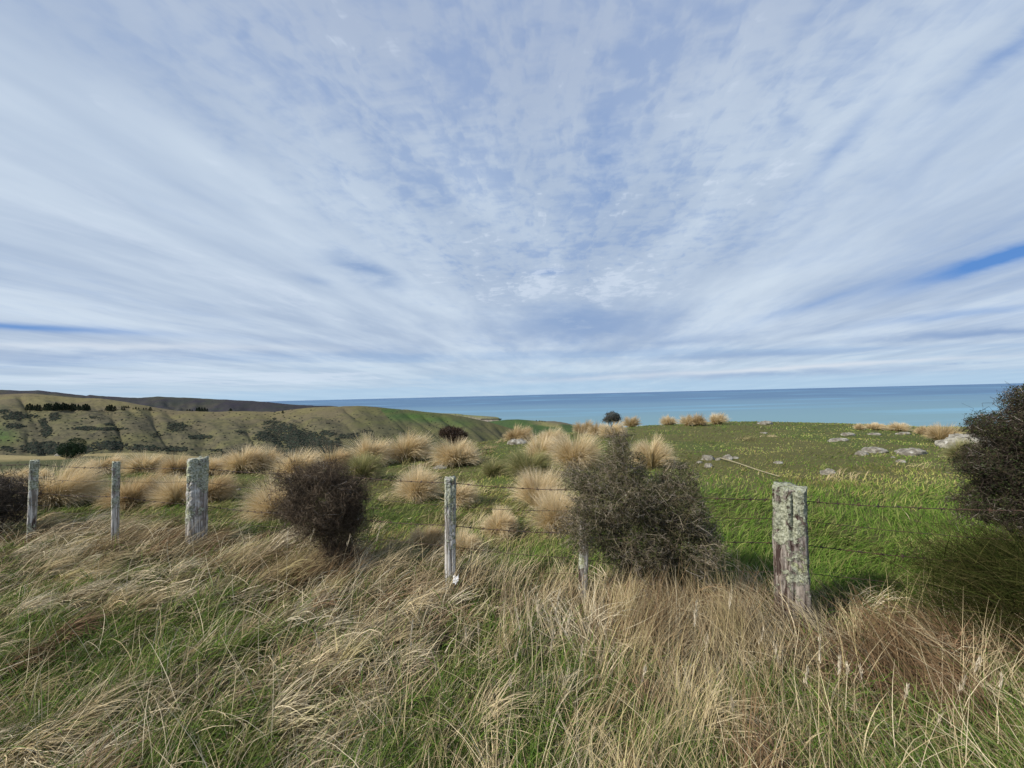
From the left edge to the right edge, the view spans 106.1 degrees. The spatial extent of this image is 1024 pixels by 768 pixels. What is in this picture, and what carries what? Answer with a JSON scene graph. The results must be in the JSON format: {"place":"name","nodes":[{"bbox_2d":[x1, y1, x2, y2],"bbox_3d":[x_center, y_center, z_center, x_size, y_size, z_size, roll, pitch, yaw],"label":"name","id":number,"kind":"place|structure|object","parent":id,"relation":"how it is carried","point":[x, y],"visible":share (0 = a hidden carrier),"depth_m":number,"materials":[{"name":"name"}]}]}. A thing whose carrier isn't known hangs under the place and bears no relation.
{"place":"outdoors","nodes":[
{"label":"outdoors","id":0,"kind":"place"},
{"bbox_2d":[0,390,337,411],"bbox_3d":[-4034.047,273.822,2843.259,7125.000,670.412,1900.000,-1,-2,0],"label":"hills","id":1,"kind":"structure","parent":0,"point":[185,404],"depth_m":2893.37,"materials":[{"name":"green plant"}]},
{"bbox_2d":[0,393,538,458],"bbox_3d":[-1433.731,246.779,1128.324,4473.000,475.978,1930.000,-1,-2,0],"label":"hills","id":2,"kind":"structure","parent":0,"point":[417,421],"depth_m":1115.34,"materials":[{"name":"green plant"}]},
{"bbox_2d":[0,409,447,457],"bbox_3d":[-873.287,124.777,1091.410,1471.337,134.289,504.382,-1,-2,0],"label":"hillside scrub","id":3,"kind":"object","parent":2,"relation":"on","point":[291,439],"visible":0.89,"depth_m":994.37,"materials":[{"name":"green plant"}]},
{"bbox_2d":[402,409,499,421],"bbox_3d":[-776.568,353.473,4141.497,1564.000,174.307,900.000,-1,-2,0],"label":"headland","id":4,"kind":"structure","parent":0,"point":[480,417],"depth_m":4160.53,"materials":[{"name":"green plant"}]},
{"bbox_2d":[0,421,1021,767],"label":"ground","id":5,"kind":"structure","parent":0,"point":[686,445],"depth_m":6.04,"materials":[{"name":"green plant"}]},
{"bbox_2d":[0,466,43,488],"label":"tussock","id":6,"kind":"object","parent":5,"relation":"on","point":[23,470],"visible":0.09,"depth_m":9.19,"materials":[{"name":"beige plant"}]},
{"bbox_2d":[0,462,62,534],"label":"thorny bush","id":7,"kind":"object","parent":5,"relation":"on","point":[17,504],"visible":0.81,"depth_m":4.86,"materials":[{"name":"plant"}]},
{"bbox_2d":[38,468,55,479],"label":"tussock","id":8,"kind":"object","parent":5,"relation":"on","point":[43,472],"visible":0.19,"depth_m":10.35,"materials":[{"name":"beige plant"}]},
{"bbox_2d":[0,454,111,510],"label":"tussock","id":9,"kind":"object","parent":5,"relation":"on","point":[80,483],"visible":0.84,"depth_m":6.71,"materials":[{"name":"beige plant"}]},
{"bbox_2d":[56,438,86,457],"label":"round tree","id":10,"kind":"object","parent":5,"relation":"on","point":[69,449],"visible":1,"depth_m":67.31,"materials":[{"name":"green plant"}]},
{"bbox_2d":[79,451,128,474],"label":"tussock","id":11,"kind":"object","parent":5,"relation":"on","point":[107,463],"visible":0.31,"depth_m":11.96,"materials":[{"name":"beige plant"}]},
{"bbox_2d":[88,470,165,513],"bbox_3d":[-6.476,1.812,6.543,1.120,0.771,1.101,-1,-2,0],"label":"tussock","id":12,"kind":"object","parent":5,"relation":"on","point":[135,489],"visible":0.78,"depth_m":6.40,"materials":[{"name":"beige plant"}]},
{"bbox_2d":[120,450,169,474],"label":"tussock","id":13,"kind":"object","parent":5,"relation":"on","point":[144,462],"visible":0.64,"depth_m":11.86,"materials":[{"name":"beige plant"}]},
{"bbox_2d":[140,470,186,509],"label":"tussock","id":14,"kind":"object","parent":5,"relation":"on","point":[169,491],"visible":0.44,"depth_m":6.41,"materials":[{"name":"beige plant"}]},
{"bbox_2d":[152,452,192,476],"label":"tussock","id":15,"kind":"object","parent":5,"relation":"on","point":[176,462],"visible":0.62,"depth_m":9.60,"materials":[{"name":"beige plant"}]},
{"bbox_2d":[178,471,244,505],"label":"tussock","id":16,"kind":"object","parent":5,"relation":"on","point":[217,491],"visible":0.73,"depth_m":6.62,"materials":[{"name":"beige plant"}]},
{"bbox_2d":[201,454,230,475],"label":"tussock","id":17,"kind":"object","parent":5,"relation":"on","point":[213,464],"visible":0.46,"depth_m":10.02,"materials":[{"name":"beige plant"}]},
{"bbox_2d":[215,444,270,474],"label":"tussock","id":18,"kind":"object","parent":5,"relation":"on","point":[236,462],"visible":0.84,"depth_m":10.03,"materials":[{"name":"beige plant"}]},
{"bbox_2d":[243,445,285,472],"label":"tussock","id":19,"kind":"object","parent":5,"relation":"on","point":[272,455],"visible":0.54,"depth_m":10.23,"materials":[{"name":"beige plant"}]},
{"bbox_2d":[229,473,310,524],"bbox_3d":[-3.378,1.633,5.454,1.084,0.799,1.076,-1,-2,0],"label":"tussock","id":20,"kind":"object","parent":5,"relation":"on","point":[259,507],"visible":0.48,"depth_m":5.26,"materials":[{"name":"beige plant"}]},
{"bbox_2d":[263,446,327,480],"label":"tussock","id":21,"kind":"object","parent":5,"relation":"on","point":[293,458],"visible":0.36,"depth_m":8.65,"materials":[{"name":"beige plant"}]},
{"bbox_2d":[258,434,393,573],"bbox_3d":[-1.770,1.194,3.725,1.079,1.477,1.192,-3,-2,38],"label":"thorny bush","id":22,"kind":"object","parent":5,"relation":"on","point":[340,511],"visible":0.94,"depth_m":3.59,"materials":[{"name":"brown plant"}]},
{"bbox_2d":[313,446,355,468],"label":"tussock","id":23,"kind":"object","parent":5,"relation":"on","point":[341,454],"visible":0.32,"depth_m":10.51,"materials":[{"name":"beige plant"}]},
{"bbox_2d":[337,448,389,479],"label":"tussock","id":24,"kind":"object","parent":5,"relation":"on","point":[364,466],"visible":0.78,"depth_m":8.34,"materials":[{"name":"plant"}]},
{"bbox_2d":[341,431,399,465],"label":"tussock","id":25,"kind":"object","parent":5,"relation":"on","point":[376,447],"visible":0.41,"depth_m":11.17,"materials":[{"name":"beige plant"}]},
{"bbox_2d":[387,427,437,462],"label":"tussock","id":26,"kind":"object","parent":5,"relation":"on","point":[414,448],"visible":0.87,"depth_m":11.79,"materials":[{"name":"beige plant"}]},
{"bbox_2d":[390,461,444,503],"bbox_3d":[-1.585,1.682,6.543,0.974,0.730,1.113,0,-2,-41],"label":"tussock","id":27,"kind":"object","parent":5,"relation":"on","point":[424,489],"visible":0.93,"depth_m":6.36,"materials":[{"name":"beige plant"}]},
{"bbox_2d":[405,525,444,550],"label":"tussock","id":28,"kind":"object","parent":5,"relation":"on","point":[433,533],"visible":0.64,"depth_m":4.23,"materials":[{"name":"beige plant"}]},
{"bbox_2d":[433,465,446,468],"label":"rock","id":29,"kind":"object","parent":5,"relation":"on","point":[439,466],"visible":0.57,"depth_m":10.08,"materials":[{"name":"grey stone"}]},
{"bbox_2d":[438,424,468,445],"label":"dark bush","id":30,"kind":"object","parent":5,"relation":"on","point":[450,432],"visible":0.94,"depth_m":13.01,"materials":[{"name":"brown plant"}]},
{"bbox_2d":[425,436,483,467],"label":"tussock","id":31,"kind":"object","parent":5,"relation":"on","point":[456,455],"visible":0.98,"depth_m":10.42,"materials":[{"name":"beige plant"}]},
{"bbox_2d":[437,475,480,510],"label":"tussock","id":32,"kind":"object","parent":5,"relation":"on","point":[464,494],"visible":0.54,"depth_m":5.89,"materials":[{"name":"beige plant"}]},
{"bbox_2d":[437,525,485,560],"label":"tussock","id":33,"kind":"object","parent":5,"relation":"on","point":[464,541],"visible":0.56,"depth_m":3.95,"materials":[{"name":"beige plant"}]},
{"bbox_2d":[477,458,505,477],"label":"tussock","id":34,"kind":"object","parent":5,"relation":"on","point":[491,468],"visible":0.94,"depth_m":8.15,"materials":[{"name":"plant"}]},
{"bbox_2d":[477,502,520,541],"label":"tussock","id":35,"kind":"object","parent":5,"relation":"on","point":[500,518],"visible":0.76,"depth_m":4.50,"materials":[{"name":"beige plant"}]},
{"bbox_2d":[0,502,1023,767],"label":"roadside grass","id":36,"kind":"structure","parent":5,"relation":"on","point":[44,722],"depth_m":2.15,"materials":[{"name":"beige plant"}]},
{"bbox_2d":[453,575,458,583],"bbox_3d":[-0.454,1.578,3.108,0.049,0.060,0.054,-1,-2,0],"label":"plastic scrap","id":37,"kind":"object","parent":36,"relation":"on","point":[456,578],"visible":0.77,"depth_m":3.11,"materials":[{"name":"white plastic"}]},
{"bbox_2d":[0,456,1023,628],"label":"wire fence","id":38,"kind":"object","parent":5,"relation":"on","point":[790,545],"visible":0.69,"depth_m":2.99,"materials":[{"name":"grey wood"}]},
{"bbox_2d":[507,439,527,444],"bbox_3d":[0.223,2.328,15.074,0.892,0.368,0.697,-1,-2,0],"label":"rock","id":39,"kind":"object","parent":5,"relation":"on","point":[515,441],"visible":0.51,"depth_m":14.83,"materials":[{"name":"grey stone"}]},
{"bbox_2d":[502,423,535,441],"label":"tussock","id":40,"kind":"object","parent":5,"relation":"on","point":[518,433],"visible":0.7,"depth_m":16.14,"materials":[{"name":"beige plant"}]},
{"bbox_2d":[501,445,561,480],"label":"tussock","id":41,"kind":"object","parent":5,"relation":"on","point":[540,461],"visible":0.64,"depth_m":7.82,"materials":[{"name":"beige plant"}]},
{"bbox_2d":[519,432,558,459],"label":"tussock","id":42,"kind":"object","parent":5,"relation":"on","point":[534,446],"visible":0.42,"depth_m":10.48,"materials":[{"name":"beige plant"}]},
{"bbox_2d":[504,463,575,508],"bbox_3d":[0.419,1.465,5.535,1.177,0.784,0.960,-1,-2,0],"label":"tussock","id":43,"kind":"object","parent":5,"relation":"on","point":[533,481],"visible":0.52,"depth_m":5.54,"materials":[{"name":"beige plant"}]},
{"bbox_2d":[519,482,579,537],"bbox_3d":[0.526,1.471,4.571,0.946,0.687,0.972,-1,-2,0],"label":"tussock","id":44,"kind":"object","parent":5,"relation":"on","point":[555,504],"visible":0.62,"depth_m":4.47,"materials":[{"name":"beige plant"}]},
{"bbox_2d":[532,426,568,444],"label":"tussock","id":45,"kind":"object","parent":5,"relation":"on","point":[553,433],"visible":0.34,"depth_m":13.32,"materials":[{"name":"beige plant"}]},
{"bbox_2d":[543,426,607,470],"bbox_3d":[1.433,1.508,8.828,1.744,1.196,1.669,-1,-2,0],"label":"tussock","id":46,"kind":"object","parent":5,"relation":"on","point":[586,450],"visible":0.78,"depth_m":8.66,"materials":[{"name":"beige plant"}]},
{"bbox_2d":[572,419,594,433],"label":"tussock","id":47,"kind":"object","parent":5,"relation":"on","point":[576,427],"visible":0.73,"depth_m":17.70,"materials":[{"name":"beige plant"}]},
{"bbox_2d":[583,420,603,435],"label":"tussock","id":48,"kind":"object","parent":5,"relation":"on","point":[596,427],"visible":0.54,"depth_m":16.01,"materials":[{"name":"beige plant"}]},
{"bbox_2d":[600,411,622,428],"bbox_3d":[4.542,1.677,17.441,0.845,0.972,0.916,0,-2,-43],"label":"tree","id":49,"kind":"object","parent":5,"relation":"on","point":[613,416],"visible":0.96,"depth_m":17.37,"materials":[{"name":"green plant"}]},
{"bbox_2d":[595,420,630,437],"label":"tussock","id":50,"kind":"object","parent":5,"relation":"on","point":[617,426],"visible":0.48,"depth_m":15.02,"materials":[{"name":"beige plant"}]},
{"bbox_2d":[620,415,643,426],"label":"tussock","id":51,"kind":"object","parent":5,"relation":"on","point":[633,422],"visible":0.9,"depth_m":20.18,"materials":[{"name":"beige plant"}]},
{"bbox_2d":[539,420,740,601],"bbox_3d":[1.006,1.021,2.998,1.592,1.475,0.988,-1,-2,0],"label":"thorny shrub","id":52,"kind":"object","parent":5,"relation":"on","point":[667,524],"visible":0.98,"depth_m":2.90,"materials":[{"name":"green plant"}]},
{"bbox_2d":[286,529,1004,748],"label":"seed head grass","id":53,"kind":"structure","parent":5,"relation":"on","point":[807,668],"depth_m":1.80,"materials":[{"name":"beige plant"}]},
{"bbox_2d":[628,432,678,468],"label":"tussock","id":54,"kind":"object","parent":5,"relation":"on","point":[655,454],"visible":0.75,"depth_m":8.56,"materials":[{"name":"beige plant"}]},
{"bbox_2d":[659,415,679,424],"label":"tussock","id":55,"kind":"object","parent":5,"relation":"on","point":[669,421],"visible":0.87,"depth_m":19.35,"materials":[{"name":"beige plant"}]},
{"bbox_2d":[678,414,695,425],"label":"tussock","id":56,"kind":"object","parent":5,"relation":"on","point":[685,421],"visible":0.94,"depth_m":17.87,"materials":[{"name":"beige plant"}]},
{"bbox_2d":[691,412,708,425],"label":"tussock","id":57,"kind":"object","parent":5,"relation":"on","point":[698,420],"visible":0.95,"depth_m":17.64,"materials":[{"name":"beige plant"}]},
{"bbox_2d":[701,455,714,459],"bbox_3d":[4.764,1.844,9.348,0.334,0.245,0.236,-1,-2,0],"label":"rock","id":58,"kind":"object","parent":5,"relation":"on","point":[707,457],"visible":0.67,"depth_m":9.29,"materials":[{"name":"grey stone"}]},
{"bbox_2d":[704,463,712,467],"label":"rock","id":59,"kind":"object","parent":5,"relation":"on","point":[709,465],"visible":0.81,"depth_m":8.35,"materials":[{"name":"grey stone"}]},
{"bbox_2d":[706,412,728,424],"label":"tussock","id":60,"kind":"object","parent":5,"relation":"on","point":[716,419],"visible":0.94,"depth_m":18.03,"materials":[{"name":"beige plant"}]},
{"bbox_2d":[722,454,732,459],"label":"rock","id":61,"kind":"object","parent":5,"relation":"on","point":[728,456],"visible":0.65,"depth_m":9.19,"materials":[{"name":"grey stone"}]},
{"bbox_2d":[757,421,772,424],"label":"rock","id":62,"kind":"object","parent":5,"relation":"on","point":[766,422],"visible":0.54,"depth_m":17.96,"materials":[{"name":"grey stone"}]},
{"bbox_2d":[820,468,836,474],"bbox_3d":[6.093,1.723,7.418,0.264,0.193,0.158,-1,-2,0],"label":"rock","id":63,"kind":"object","parent":5,"relation":"on","point":[826,471],"visible":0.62,"depth_m":7.38,"materials":[{"name":"grey stone"}]},
{"bbox_2d":[827,438,847,441],"bbox_3d":[10.113,1.750,11.941,0.542,0.156,0.458,-1,-2,0],"label":"rock","id":64,"kind":"object","parent":5,"relation":"on","point":[837,439],"visible":0.77,"depth_m":11.84,"materials":[{"name":"grey stone"}]},
{"bbox_2d":[840,432,855,435],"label":"rock","id":65,"kind":"object","parent":5,"relation":"on","point":[847,434],"visible":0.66,"depth_m":13.39,"materials":[{"name":"grey stone"}]},
{"bbox_2d":[853,423,864,429],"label":"tussock","id":66,"kind":"object","parent":5,"relation":"on","point":[858,427],"visible":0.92,"depth_m":15.93,"materials":[{"name":"beige plant"}]},
{"bbox_2d":[855,451,868,455],"bbox_3d":[8.933,1.805,9.822,0.335,0.189,0.238,-1,-2,0],"label":"rock","id":67,"kind":"object","parent":5,"relation":"on","point":[861,453],"visible":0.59,"depth_m":9.77,"materials":[{"name":"grey stone"}]},
{"bbox_2d":[861,446,888,452],"bbox_3d":[9.615,1.788,10.244,0.614,0.239,0.451,-1,-2,0],"label":"rock","id":68,"kind":"object","parent":5,"relation":"on","point":[871,449],"visible":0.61,"depth_m":10.12,"materials":[{"name":"grey stone"}]},
{"bbox_2d":[863,422,888,429],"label":"tussock","id":69,"kind":"object","parent":5,"relation":"on","point":[874,426],"visible":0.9,"depth_m":16.12,"materials":[{"name":"beige plant"}]},
{"bbox_2d":[887,422,914,431],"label":"tussock","id":70,"kind":"object","parent":5,"relation":"on","point":[894,426],"visible":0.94,"depth_m":15.83,"materials":[{"name":"beige plant"}]},
{"bbox_2d":[895,432,910,434],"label":"rock","id":71,"kind":"object","parent":5,"relation":"on","point":[905,433],"visible":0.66,"depth_m":13.95,"materials":[{"name":"grey stone"}]},
{"bbox_2d":[894,448,927,455],"bbox_3d":[10.098,1.779,9.752,0.724,0.303,0.482,-1,-2,0],"label":"rock","id":72,"kind":"object","parent":5,"relation":"on","point":[910,451],"visible":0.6,"depth_m":9.62,"materials":[{"name":"grey stone"}]},
{"bbox_2d":[910,425,930,434],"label":"tussock","id":73,"kind":"object","parent":5,"relation":"on","point":[923,430],"visible":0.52,"depth_m":14.14,"materials":[{"name":"beige plant"}]},
{"bbox_2d":[821,502,1023,704],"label":"broom shrub","id":74,"kind":"object","parent":5,"relation":"on","point":[998,562],"visible":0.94,"depth_m":2.33,"materials":[{"name":"green plant"}]},
{"bbox_2d":[919,422,965,440],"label":"tussock","id":75,"kind":"object","parent":5,"relation":"on","point":[938,432],"visible":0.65,"depth_m":12.25,"materials":[{"name":"beige plant"}]},
{"bbox_2d":[937,437,985,458],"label":"tussock","id":76,"kind":"object","parent":5,"relation":"on","point":[954,448],"visible":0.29,"depth_m":8.57,"materials":[{"name":"beige plant"}]},
{"bbox_2d":[934,433,992,449],"bbox_3d":[12.285,1.707,10.381,1.461,0.742,0.869,-1,-2,0],"label":"rock","id":77,"kind":"object","parent":5,"relation":"on","point":[950,438],"visible":0.19,"depth_m":10.32,"materials":[{"name":"grey stone"}]},
{"bbox_2d":[930,381,1023,543],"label":"thorny shrub","id":78,"kind":"object","parent":5,"relation":"on","point":[1006,484],"visible":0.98,"depth_m":2.77,"materials":[{"name":"green plant"}]},
{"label":"rock","id":79,"kind":"object","parent":5,"relation":"on","visible":0},
{"bbox_2d":[720,458,779,476],"bbox_3d":[4.887,1.713,8.047,0.024,0.062,2.268,-2,-2,4],"label":"fallen pole","id":80,"kind":"object","parent":79,"relation":"on","point":[750,467],"visible":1,"depth_m":7.84,"materials":[{"name":"beige wood"}]},
{"bbox_2d":[0,0,1023,401],"label":"sky","id":81,"kind":"structure","parent":0,"point":[245,200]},
{"bbox_2d":[490,419,574,434],"bbox_3d":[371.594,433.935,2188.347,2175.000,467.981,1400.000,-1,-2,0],"label":"green hills","id":82,"kind":"structure","parent":0,"point":[538,426],"depth_m":2211.81,"materials":[{"name":"green plant"}]},
{"bbox_2d":[541,421,574,425],"bbox_3d":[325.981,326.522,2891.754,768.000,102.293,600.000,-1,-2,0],"label":"coastal spur","id":83,"kind":"structure","parent":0,"point":[557,422],"depth_m":2918.62,"materials":[{"name":"green plant"}]},
{"bbox_2d":[264,383,1022,426],"bbox_3d":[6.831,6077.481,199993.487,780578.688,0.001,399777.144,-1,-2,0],"label":"sea","id":84,"kind":"structure","parent":0,"point":[928,405],"depth_m":7770.42,"materials":[{"name":"liquid"}]}
]}

